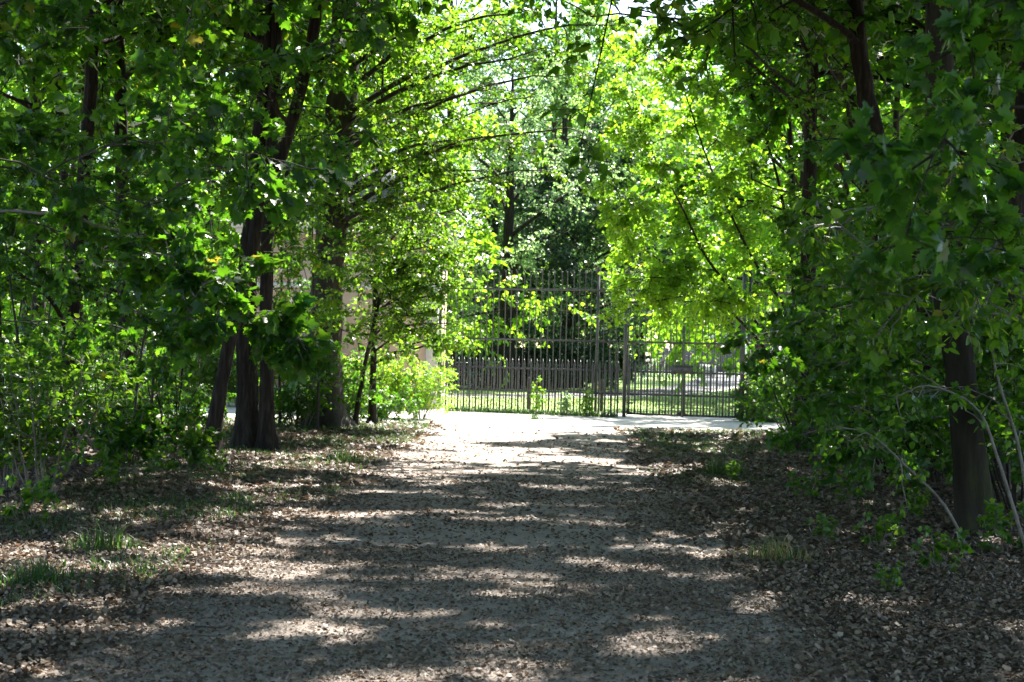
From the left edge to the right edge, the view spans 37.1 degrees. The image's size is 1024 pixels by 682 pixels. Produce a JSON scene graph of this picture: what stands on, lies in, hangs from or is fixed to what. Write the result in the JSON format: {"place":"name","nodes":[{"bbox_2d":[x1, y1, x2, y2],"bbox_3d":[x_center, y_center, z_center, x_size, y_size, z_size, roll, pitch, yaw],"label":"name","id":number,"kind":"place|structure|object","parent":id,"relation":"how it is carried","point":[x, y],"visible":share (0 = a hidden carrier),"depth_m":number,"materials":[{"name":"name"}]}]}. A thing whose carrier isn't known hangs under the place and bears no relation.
{"place":"outdoors","nodes":[
{"label":"outdoors","id":0,"kind":"place"},
{"bbox_2d":[7,375,738,396],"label":"park path","id":1,"kind":"structure","parent":0,"point":[576,395],"depth_m":63.02,"materials":[{"name":"concrete"}]},
{"bbox_2d":[4,363,783,415],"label":"lawn","id":2,"kind":"structure","parent":0,"point":[471,391],"depth_m":47.36,"materials":[{"name":"plant"}]},
{"bbox_2d":[0,37,208,382],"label":"lime tree","id":3,"kind":"object","parent":2,"relation":"on","point":[20,90],"visible":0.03,"depth_m":45.60,"materials":[{"name":"green plant"}]},
{"bbox_2d":[1,69,253,355],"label":"lime tree","id":4,"kind":"object","parent":2,"relation":"on","point":[105,248],"visible":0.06,"depth_m":48.17,"materials":[{"name":"green plant"}]},
{"bbox_2d":[0,41,318,390],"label":"lime tree","id":5,"kind":"object","parent":2,"relation":"on","point":[214,224],"visible":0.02,"depth_m":44.46,"materials":[{"name":"green plant"}]},
{"bbox_2d":[102,1,448,374],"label":"lime tree","id":6,"kind":"object","parent":2,"relation":"on","point":[311,79],"visible":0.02,"depth_m":50.20,"materials":[{"name":"green plant"}]},
{"bbox_2d":[230,161,458,408],"bbox_3d":[-4.304,-1.334,40.980,5.479,6.200,6.550,1,0,0],"label":"gatehouse","id":7,"kind":"object","parent":2,"relation":"on","point":[424,354],"visible":0.09,"depth_m":38.00,"materials":[{"name":"beige paint"}]},
{"bbox_2d":[168,0,534,344],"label":"lime tree","id":8,"kind":"object","parent":2,"relation":"on","point":[474,236],"visible":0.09,"depth_m":50.19,"materials":[{"name":"green plant"}]},
{"bbox_2d":[218,4,595,386],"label":"lime tree","id":9,"kind":"object","parent":2,"relation":"on","point":[522,305],"visible":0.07,"depth_m":53.07,"materials":[{"name":"green plant"}]},
{"bbox_2d":[374,0,620,341],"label":"park tree","id":10,"kind":"object","parent":2,"relation":"on","point":[529,38],"visible":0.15,"depth_m":75.90,"materials":[{"name":"green plant"}]},
{"bbox_2d":[422,81,605,347],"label":"park tree","id":11,"kind":"object","parent":2,"relation":"on","point":[495,227],"visible":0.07,"depth_m":69.62,"materials":[{"name":"green plant"}]},
{"bbox_2d":[445,347,584,388],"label":"board fence","id":12,"kind":"object","parent":2,"relation":"on","point":[520,362],"visible":0.2,"depth_m":60.00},
{"bbox_2d":[426,41,644,388],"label":"park tree","id":13,"kind":"object","parent":2,"relation":"on","point":[509,234],"visible":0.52,"depth_m":57.74,"materials":[{"name":"green plant"}]},
{"bbox_2d":[525,348,580,388],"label":"park bush","id":14,"kind":"object","parent":2,"relation":"on","point":[537,352],"visible":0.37,"depth_m":58.48,"materials":[{"name":"green plant"}]},
{"bbox_2d":[428,0,715,378],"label":"lime tree","id":15,"kind":"object","parent":2,"relation":"on","point":[598,31],"visible":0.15,"depth_m":81.91,"materials":[{"name":"green plant"}]},
{"bbox_2d":[441,0,710,348],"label":"park tree","id":16,"kind":"object","parent":2,"relation":"on","point":[565,134],"visible":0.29,"depth_m":74.55,"materials":[{"name":"green plant"}]},
{"bbox_2d":[549,324,632,389],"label":"park bush","id":17,"kind":"object","parent":2,"relation":"on","point":[605,356],"visible":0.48,"depth_m":58.75,"materials":[{"name":"green plant"}]},
{"bbox_2d":[503,9,697,348],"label":"park tree","id":18,"kind":"object","parent":2,"relation":"on","point":[592,111],"visible":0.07,"depth_m":97.28,"materials":[{"name":"green plant"}]},
{"bbox_2d":[441,116,767,386],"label":"park tree","id":19,"kind":"object","parent":2,"relation":"on","point":[567,260],"visible":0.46,"depth_m":61.64,"materials":[{"name":"green plant"}]},
{"bbox_2d":[444,392,782,413],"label":"lawn grass","id":20,"kind":"structure","parent":2,"relation":"on","point":[593,403],"depth_m":44.25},
{"bbox_2d":[590,96,773,374],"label":"park tree","id":21,"kind":"object","parent":2,"relation":"on","point":[709,149],"visible":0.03,"depth_m":103.43,"materials":[{"name":"green plant"}]},
{"bbox_2d":[628,0,837,379],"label":"park tree","id":22,"kind":"object","parent":2,"relation":"on","point":[672,147],"visible":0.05,"depth_m":87.02,"materials":[{"name":"green plant"}]},
{"bbox_2d":[582,1,899,384],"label":"lime tree","id":23,"kind":"object","parent":2,"relation":"on","point":[709,242],"visible":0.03,"depth_m":62.64,"materials":[{"name":"green plant"}]},
{"bbox_2d":[625,1,919,398],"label":"lime tree","id":24,"kind":"object","parent":2,"relation":"on","point":[717,119],"visible":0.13,"depth_m":43.58,"materials":[{"name":"green plant"}]},
{"bbox_2d":[648,6,988,386],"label":"lime tree","id":25,"kind":"object","parent":2,"relation":"on","point":[672,354],"visible":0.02,"depth_m":63.68,"materials":[{"name":"green plant"}]},
{"bbox_2d":[659,55,990,365],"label":"lime tree","id":26,"kind":"object","parent":2,"relation":"on","point":[783,175],"visible":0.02,"depth_m":49.72,"materials":[{"name":"green plant"}]},
{"bbox_2d":[7,400,818,432],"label":"cross path","id":27,"kind":"structure","parent":0,"point":[515,419],"depth_m":33.63,"materials":[{"name":"concrete"}]},
{"bbox_2d":[26,425,873,681],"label":"path","id":28,"kind":"structure","parent":0,"point":[495,457],"depth_m":10.29,"materials":[{"name":"gravel"}]},
{"bbox_2d":[0,416,1023,568],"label":"leaf litter","id":29,"kind":"object","parent":28,"relation":"on","point":[685,512],"visible":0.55,"depth_m":15.72,"materials":[{"name":"plant"}]},
{"bbox_2d":[1,0,986,356],"label":"sky","id":30,"kind":"structure","parent":0,"point":[623,5],"materials":[{"name":"white"}]},
{"bbox_2d":[0,355,1023,681],"bbox_3d":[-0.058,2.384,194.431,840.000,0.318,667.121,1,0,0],"label":"ground","id":31,"kind":"structure","parent":0,"point":[630,457],"depth_m":11.24,"materials":[{"name":"soil"}]},
{"bbox_2d":[0,474,59,522],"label":"maple seedling","id":32,"kind":"object","parent":31,"relation":"on","point":[9,511],"visible":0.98,"depth_m":12.90,"materials":[{"name":"green plant"}]},
{"bbox_2d":[0,335,71,492],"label":"leafy shrub","id":33,"kind":"object","parent":31,"relation":"on","point":[21,350],"visible":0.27,"depth_m":15.76,"materials":[{"name":"green plant"}]},
{"bbox_2d":[0,137,73,437],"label":"sapling","id":34,"kind":"object","parent":31,"relation":"on","point":[27,284],"visible":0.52,"depth_m":19.57,"materials":[{"name":"plant"}]},
{"bbox_2d":[0,553,108,592],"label":"grass tuft","id":35,"kind":"object","parent":31,"relation":"on","point":[44,572],"visible":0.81,"depth_m":9.80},
{"bbox_2d":[0,309,147,492],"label":"leafy shrub","id":36,"kind":"object","parent":31,"relation":"on","point":[36,382],"visible":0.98,"depth_m":15.10,"materials":[{"name":"green plant"}]},
{"bbox_2d":[36,352,142,423],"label":"undergrowth bush","id":37,"kind":"object","parent":31,"relation":"on","point":[83,392],"visible":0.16,"depth_m":25.85,"materials":[{"name":"green plant"}]},
{"bbox_2d":[0,169,203,390],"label":"understorey tree","id":38,"kind":"object","parent":31,"relation":"on","point":[84,332],"visible":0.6,"depth_m":16.62,"materials":[{"name":"green plant"}]},
{"bbox_2d":[55,291,150,421],"bbox_3d":[-6.581,0.282,25.184,1.967,2.633,1.690,1,0,0],"label":"thicket shrub","id":39,"kind":"object","parent":31,"relation":"on","point":[97,342],"visible":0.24,"depth_m":25.00,"materials":[{"name":"green plant"}]},
{"bbox_2d":[84,446,126,487],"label":"maple seedling","id":40,"kind":"object","parent":31,"relation":"on","point":[110,466],"visible":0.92,"depth_m":15.89,"materials":[{"name":"green plant"}]},
{"bbox_2d":[56,513,175,556],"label":"grass tuft","id":41,"kind":"object","parent":31,"relation":"on","point":[101,537],"visible":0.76,"depth_m":11.47,"materials":[{"name":"plant"}]},
{"bbox_2d":[14,1,231,408],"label":"maple tree","id":42,"kind":"object","parent":31,"relation":"on","point":[36,94],"visible":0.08,"depth_m":28.64,"materials":[{"name":"green plant"}]},
{"bbox_2d":[76,396,196,463],"bbox_3d":[-4.708,1.212,18.558,1.346,1.055,1.206,1,0,28],"label":"leafy shrub","id":43,"kind":"object","parent":31,"relation":"on","point":[139,438],"visible":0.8,"depth_m":18.48,"materials":[{"name":"green plant"}]},
{"bbox_2d":[92,136,190,411],"bbox_3d":[-5.036,-0.681,20.891,1.368,4.594,0.925,1,0,-22],"label":"sapling","id":44,"kind":"object","parent":31,"relation":"on","point":[122,367],"visible":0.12,"depth_m":20.96,"materials":[{"name":"green plant"}]},
{"bbox_2d":[32,0,267,77],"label":"maple tree","id":45,"kind":"object","parent":31,"relation":"on","point":[85,51],"visible":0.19,"depth_m":20.98,"materials":[{"name":"green plant"}]},
{"bbox_2d":[0,0,324,402],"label":"maple tree","id":46,"kind":"object","parent":31,"relation":"on","point":[71,83],"visible":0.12,"depth_m":27.30,"materials":[{"name":"green plant"}]},
{"bbox_2d":[0,0,328,436],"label":"maple tree","id":47,"kind":"object","parent":31,"relation":"on","point":[90,103],"visible":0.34,"depth_m":23.20,"materials":[{"name":"green plant"}]},
{"bbox_2d":[146,442,187,471],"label":"maple seedling","id":48,"kind":"object","parent":31,"relation":"on","point":[152,455],"visible":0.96,"depth_m":17.05,"materials":[{"name":"green plant"}]},
{"bbox_2d":[116,312,218,435],"bbox_3d":[-5.596,0.524,24.439,1.895,2.214,1.616,1,0,45],"label":"thicket shrub","id":49,"kind":"object","parent":31,"relation":"on","point":[163,395],"visible":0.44,"depth_m":24.37,"materials":[{"name":"green plant"}]},
{"bbox_2d":[0,0,338,390],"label":"maple sapling","id":50,"kind":"object","parent":31,"relation":"on","point":[270,335],"visible":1,"depth_m":10.03,"materials":[{"name":"green plant"}]},
{"bbox_2d":[0,101,340,409],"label":"understorey tree","id":51,"kind":"object","parent":31,"relation":"on","point":[64,125],"visible":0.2,"depth_m":21.89,"materials":[{"name":"green plant"}]},
{"bbox_2d":[0,0,364,423],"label":"maple tree","id":52,"kind":"object","parent":31,"relation":"on","point":[174,46],"visible":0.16,"depth_m":24.91,"materials":[{"name":"green plant"}]},
{"bbox_2d":[156,424,226,467],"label":"leafy shrub","id":53,"kind":"object","parent":31,"relation":"on","point":[192,446],"visible":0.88,"depth_m":18.40,"materials":[{"name":"green plant"}]},
{"bbox_2d":[153,375,235,429],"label":"undergrowth bush","id":54,"kind":"object","parent":31,"relation":"on","point":[198,408],"visible":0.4,"depth_m":26.62,"materials":[{"name":"green plant"}]},
{"bbox_2d":[0,0,399,280],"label":"maple tree","id":55,"kind":"object","parent":31,"relation":"on","point":[194,36],"visible":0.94,"depth_m":10.41,"materials":[{"name":"green plant"}]},
{"bbox_2d":[19,0,389,448],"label":"maple tree","id":56,"kind":"object","parent":31,"relation":"on","point":[244,431],"visible":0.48,"depth_m":22.74,"materials":[{"name":"green plant"}]},
{"bbox_2d":[0,0,589,407],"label":"maple tree","id":57,"kind":"object","parent":31,"relation":"on","point":[234,21],"visible":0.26,"depth_m":20.45,"materials":[{"name":"green plant"}]},
{"bbox_2d":[259,371,336,427],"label":"undergrowth bush","id":58,"kind":"object","parent":31,"relation":"on","point":[303,410],"visible":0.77,"depth_m":27.34,"materials":[{"name":"green plant"}]},
{"bbox_2d":[257,338,358,426],"bbox_3d":[-3.763,0.660,27.585,1.966,2.051,1.488,1,0,-22],"label":"thicket shrub","id":59,"kind":"object","parent":31,"relation":"on","point":[324,388],"visible":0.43,"depth_m":27.51,"materials":[{"name":"green plant"}]},
{"bbox_2d":[281,125,356,429],"bbox_3d":[-3.345,-1.108,27.331,1.669,5.606,1.129,1,0,40],"label":"sapling","id":60,"kind":"object","parent":31,"relation":"on","point":[338,233],"visible":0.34,"depth_m":27.28,"materials":[{"name":"green wood"}]},
{"bbox_2d":[223,100,439,384],"bbox_3d":[-3.103,-1.819,25.621,3.773,7.101,4.350,1,0,0],"label":"understorey tree","id":61,"kind":"object","parent":31,"relation":"on","point":[331,305],"visible":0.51,"depth_m":25.14,"materials":[{"name":"green plant"}]},
{"bbox_2d":[342,360,382,418],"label":"undergrowth bush","id":62,"kind":"object","parent":31,"relation":"on","point":[349,394],"visible":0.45,"depth_m":29.21,"materials":[{"name":"green plant"}]},
{"bbox_2d":[343,349,430,416],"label":"leafy shrub","id":63,"kind":"object","parent":31,"relation":"on","point":[383,369],"visible":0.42,"depth_m":32.84,"materials":[{"name":"green plant"}]},
{"bbox_2d":[278,0,499,424],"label":"beech tree","id":64,"kind":"object","parent":31,"relation":"on","point":[399,284],"visible":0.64,"depth_m":28.77,"materials":[{"name":"green plant"}]},
{"bbox_2d":[353,376,424,421],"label":"undergrowth bush","id":65,"kind":"object","parent":31,"relation":"on","point":[383,410],"visible":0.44,"depth_m":31.27,"materials":[{"name":"green plant"}]},
{"bbox_2d":[254,0,551,450],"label":"maple tree","id":66,"kind":"object","parent":31,"relation":"on","point":[266,437],"visible":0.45,"depth_m":22.65,"materials":[{"name":"brown plant"}]},
{"bbox_2d":[201,0,620,453],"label":"maple tree","id":67,"kind":"object","parent":31,"relation":"on","point":[215,417],"visible":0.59,"depth_m":21.31,"materials":[{"name":"green plant"}]},
{"bbox_2d":[384,343,458,419],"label":"leafy shrub","id":68,"kind":"object","parent":31,"relation":"on","point":[427,388],"visible":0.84,"depth_m":32.79,"materials":[{"name":"green plant"}]},
{"bbox_2d":[319,11,540,424],"bbox_3d":[-1.623,-2.283,29.167,4.217,8.139,2.540,1,0,0],"label":"young maple tree","id":69,"kind":"object","parent":31,"relation":"on","point":[399,328],"visible":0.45,"depth_m":28.82,"materials":[{"name":"green plant"}]},
{"bbox_2d":[0,418,906,609],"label":"grass","id":70,"kind":"structure","parent":31,"relation":"on","point":[681,433],"depth_m":16.18,"materials":[{"name":"plant"}]},
{"bbox_2d":[280,0,640,429],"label":"beech tree","id":71,"kind":"object","parent":31,"relation":"on","point":[339,414],"visible":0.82,"depth_m":27.36,"materials":[{"name":"green plant"}]},
{"bbox_2d":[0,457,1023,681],"bbox_3d":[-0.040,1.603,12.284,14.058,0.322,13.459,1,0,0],"label":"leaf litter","id":72,"kind":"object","parent":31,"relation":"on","point":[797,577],"visible":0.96,"depth_m":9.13,"materials":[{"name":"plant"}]},
{"bbox_2d":[1,443,1023,681],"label":"fallen twigs","id":73,"kind":"object","parent":31,"relation":"on","point":[635,513],"visible":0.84,"depth_m":12.33,"materials":[{"name":"wood"}]},
{"bbox_2d":[128,0,923,184],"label":"maple tree","id":74,"kind":"object","parent":31,"relation":"on","point":[573,161],"visible":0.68,"depth_m":19.54,"materials":[{"name":"green plant"}]},
{"bbox_2d":[437,268,622,415],"bbox_3d":[0.402,0.085,36.969,4.673,3.760,0.179,1,0,16],"label":"iron fence","id":75,"kind":"object","parent":31,"relation":"on","point":[596,373],"visible":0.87,"depth_m":36.91,"materials":[{"name":"metal"}]},
{"bbox_2d":[622,266,629,416],"bbox_3d":[2.702,0.118,36.323,0.124,3.800,0.124,1,0,0],"label":"gate post","id":76,"kind":"object","parent":31,"relation":"on","point":[624,370],"visible":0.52,"depth_m":36.28,"materials":[{"name":"metal"}]},
{"bbox_2d":[626,270,684,416],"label":"iron gate","id":77,"kind":"structure","parent":76,"relation":"attached to","point":[677,369],"depth_m":36.18,"materials":[{"name":"black metal"}]},
{"bbox_2d":[519,41,770,366],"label":"lime tree","id":78,"kind":"object","parent":31,"relation":"on","point":[655,105],"visible":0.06,"depth_m":139.01,"materials":[{"name":"green plant"}]},
{"bbox_2d":[580,8,801,416],"bbox_3d":[3.686,-2.650,29.889,4.801,8.397,4.100,1,0,0],"label":"hazel tree","id":79,"kind":"object","parent":31,"relation":"on","point":[712,297],"visible":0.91,"depth_m":30.02,"materials":[{"name":"green plant"}]},
{"bbox_2d":[739,268,747,420],"bbox_3d":[5.428,0.183,35.811,0.124,3.800,0.124,1,0,0],"label":"gate post","id":80,"kind":"object","parent":31,"relation":"on","point":[742,377],"visible":0.52,"depth_m":35.77,"materials":[{"name":"metal"}]},
{"bbox_2d":[682,271,741,418],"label":"iron gate","id":81,"kind":"structure","parent":80,"relation":"attached to","point":[688,369],"depth_m":35.93,"materials":[{"name":"black metal"}]},
{"bbox_2d":[630,0,896,429],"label":"maple tree","id":82,"kind":"object","parent":31,"relation":"on","point":[790,132],"visible":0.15,"depth_m":31.66,"materials":[{"name":"green plant"}]},
{"bbox_2d":[528,0,1015,451],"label":"maple tree","id":83,"kind":"object","parent":31,"relation":"on","point":[883,95],"visible":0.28,"depth_m":25.24,"materials":[{"name":"green plant"}]},
{"bbox_2d":[531,0,1013,369],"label":"maple tree","id":84,"kind":"object","parent":31,"relation":"on","point":[789,66],"visible":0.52,"depth_m":23.35,"materials":[{"name":"green plant"}]},
{"bbox_2d":[720,531,825,567],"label":"grass tuft","id":85,"kind":"object","parent":31,"relation":"on","point":[766,552],"visible":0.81,"depth_m":11.76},
{"bbox_2d":[722,322,829,430],"bbox_3d":[5.073,0.738,27.305,2.169,2.322,2.079,1,0,-11],"label":"thicket shrub","id":86,"kind":"object","parent":31,"relation":"on","point":[775,388],"visible":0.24,"depth_m":27.25,"materials":[{"name":"green plant"}]},
{"bbox_2d":[754,298,885,457],"bbox_3d":[5.001,0.589,23.757,2.077,2.599,2.262,1,0,-19],"label":"thicket shrub","id":87,"kind":"object","parent":31,"relation":"on","point":[792,396],"visible":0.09,"depth_m":23.85,"materials":[{"name":"green plant"}]},
{"bbox_2d":[658,0,1014,476],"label":"maple tree","id":88,"kind":"object","parent":31,"relation":"on","point":[853,17],"visible":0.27,"depth_m":19.86,"materials":[{"name":"green plant"}]},
{"bbox_2d":[652,0,1023,71],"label":"maple tree","id":89,"kind":"object","parent":31,"relation":"on","point":[662,18],"visible":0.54,"depth_m":19.35,"materials":[{"name":"green plant"}]},
{"bbox_2d":[709,12,999,320],"bbox_3d":[7.307,-4.795,31.710,7.177,13.620,11.144,1,0,42],"label":"maple tree","id":90,"kind":"object","parent":31,"relation":"on","point":[896,115],"visible":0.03,"depth_m":33.07,"materials":[{"name":"green plant"}]},
{"bbox_2d":[711,5,1014,142],"bbox_3d":[7.928,-7.549,21.284,18.108,19.170,16.486,1,0,0],"label":"maple tree","id":91,"kind":"object","parent":31,"relation":"on","point":[917,15],"visible":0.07,"depth_m":26.78,"materials":[{"name":"green plant"}]},
{"bbox_2d":[804,315,923,473],"bbox_3d":[4.877,0.738,20.791,2.137,2.326,1.822,2,0,-29],"label":"thicket shrub","id":92,"kind":"object","parent":31,"relation":"on","point":[852,388],"visible":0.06,"depth_m":20.85,"materials":[{"name":"green plant"}]},
{"bbox_2d":[719,262,1023,491],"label":"maple sapling","id":93,"kind":"object","parent":31,"relation":"on","point":[864,374],"visible":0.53,"depth_m":14.19,"materials":[{"name":"green plant"}]},
{"bbox_2d":[730,0,1018,210],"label":"maple tree","id":94,"kind":"object","parent":31,"relation":"on","point":[824,167],"visible":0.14,"depth_m":27.27,"materials":[{"name":"green plant"}]},
{"bbox_2d":[735,0,1016,277],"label":"maple tree","id":95,"kind":"object","parent":31,"relation":"on","point":[779,117],"visible":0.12,"depth_m":28.24,"materials":[{"name":"green plant"}]},
{"bbox_2d":[851,511,905,550],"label":"maple seedling","id":96,"kind":"object","parent":31,"relation":"on","point":[888,528],"visible":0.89,"depth_m":12.58,"materials":[{"name":"green plant"}]},
{"bbox_2d":[754,174,1022,450],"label":"maple sapling","id":97,"kind":"object","parent":31,"relation":"on","point":[791,218],"visible":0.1,"depth_m":19.70,"materials":[{"name":"green plant"}]},
{"bbox_2d":[838,351,950,490],"bbox_3d":[4.698,0.898,17.816,1.521,1.878,1.740,1,0,31],"label":"thicket shrub","id":98,"kind":"object","parent":31,"relation":"on","point":[933,451],"visible":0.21,"depth_m":17.57,"materials":[{"name":"green plant"}]},
{"bbox_2d":[776,93,1023,371],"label":"hazel tree","id":99,"kind":"object","parent":31,"relation":"on","point":[907,289],"visible":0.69,"depth_m":9.47,"materials":[{"name":"green plant"}]},
{"bbox_2d":[797,284,1023,548],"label":"arching shrub","id":100,"kind":"object","parent":31,"relation":"on","point":[963,401],"visible":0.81,"depth_m":12.44,"materials":[{"name":"green plant"}]},
{"bbox_2d":[800,1,1023,533],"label":"maple tree","id":101,"kind":"object","parent":31,"relation":"on","point":[972,487],"visible":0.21,"depth_m":13.82,"materials":[{"name":"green plant"}]},
{"bbox_2d":[822,0,1023,286],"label":"maple tree","id":102,"kind":"object","parent":31,"relation":"on","point":[882,161],"visible":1,"depth_m":6.48,"materials":[{"name":"green plant"}]},
{"bbox_2d":[910,525,973,575],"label":"maple seedling","id":103,"kind":"object","parent":31,"relation":"on","point":[925,561],"visible":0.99,"depth_m":11.18,"materials":[{"name":"green plant"}]},
{"bbox_2d":[899,287,1023,512],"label":"thicket shrub","id":104,"kind":"object","parent":31,"relation":"on","point":[981,381],"visible":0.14,"depth_m":15.45,"materials":[{"name":"green plant"}]},
{"bbox_2d":[905,0,1023,487],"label":"maple tree","id":105,"kind":"object","parent":31,"relation":"on","point":[1018,137],"visible":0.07,"depth_m":17.80,"materials":[{"name":"green plant"}]},
{"bbox_2d":[975,498,1023,553],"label":"maple seedling","id":106,"kind":"object","parent":31,"relation":"on","point":[991,519],"visible":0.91,"depth_m":12.80,"materials":[{"name":"green plant"}]},
{"bbox_2d":[446,405,791,422],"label":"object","id":107,"kind":"structure","parent":0,"point":[516,411],"depth_m":36.55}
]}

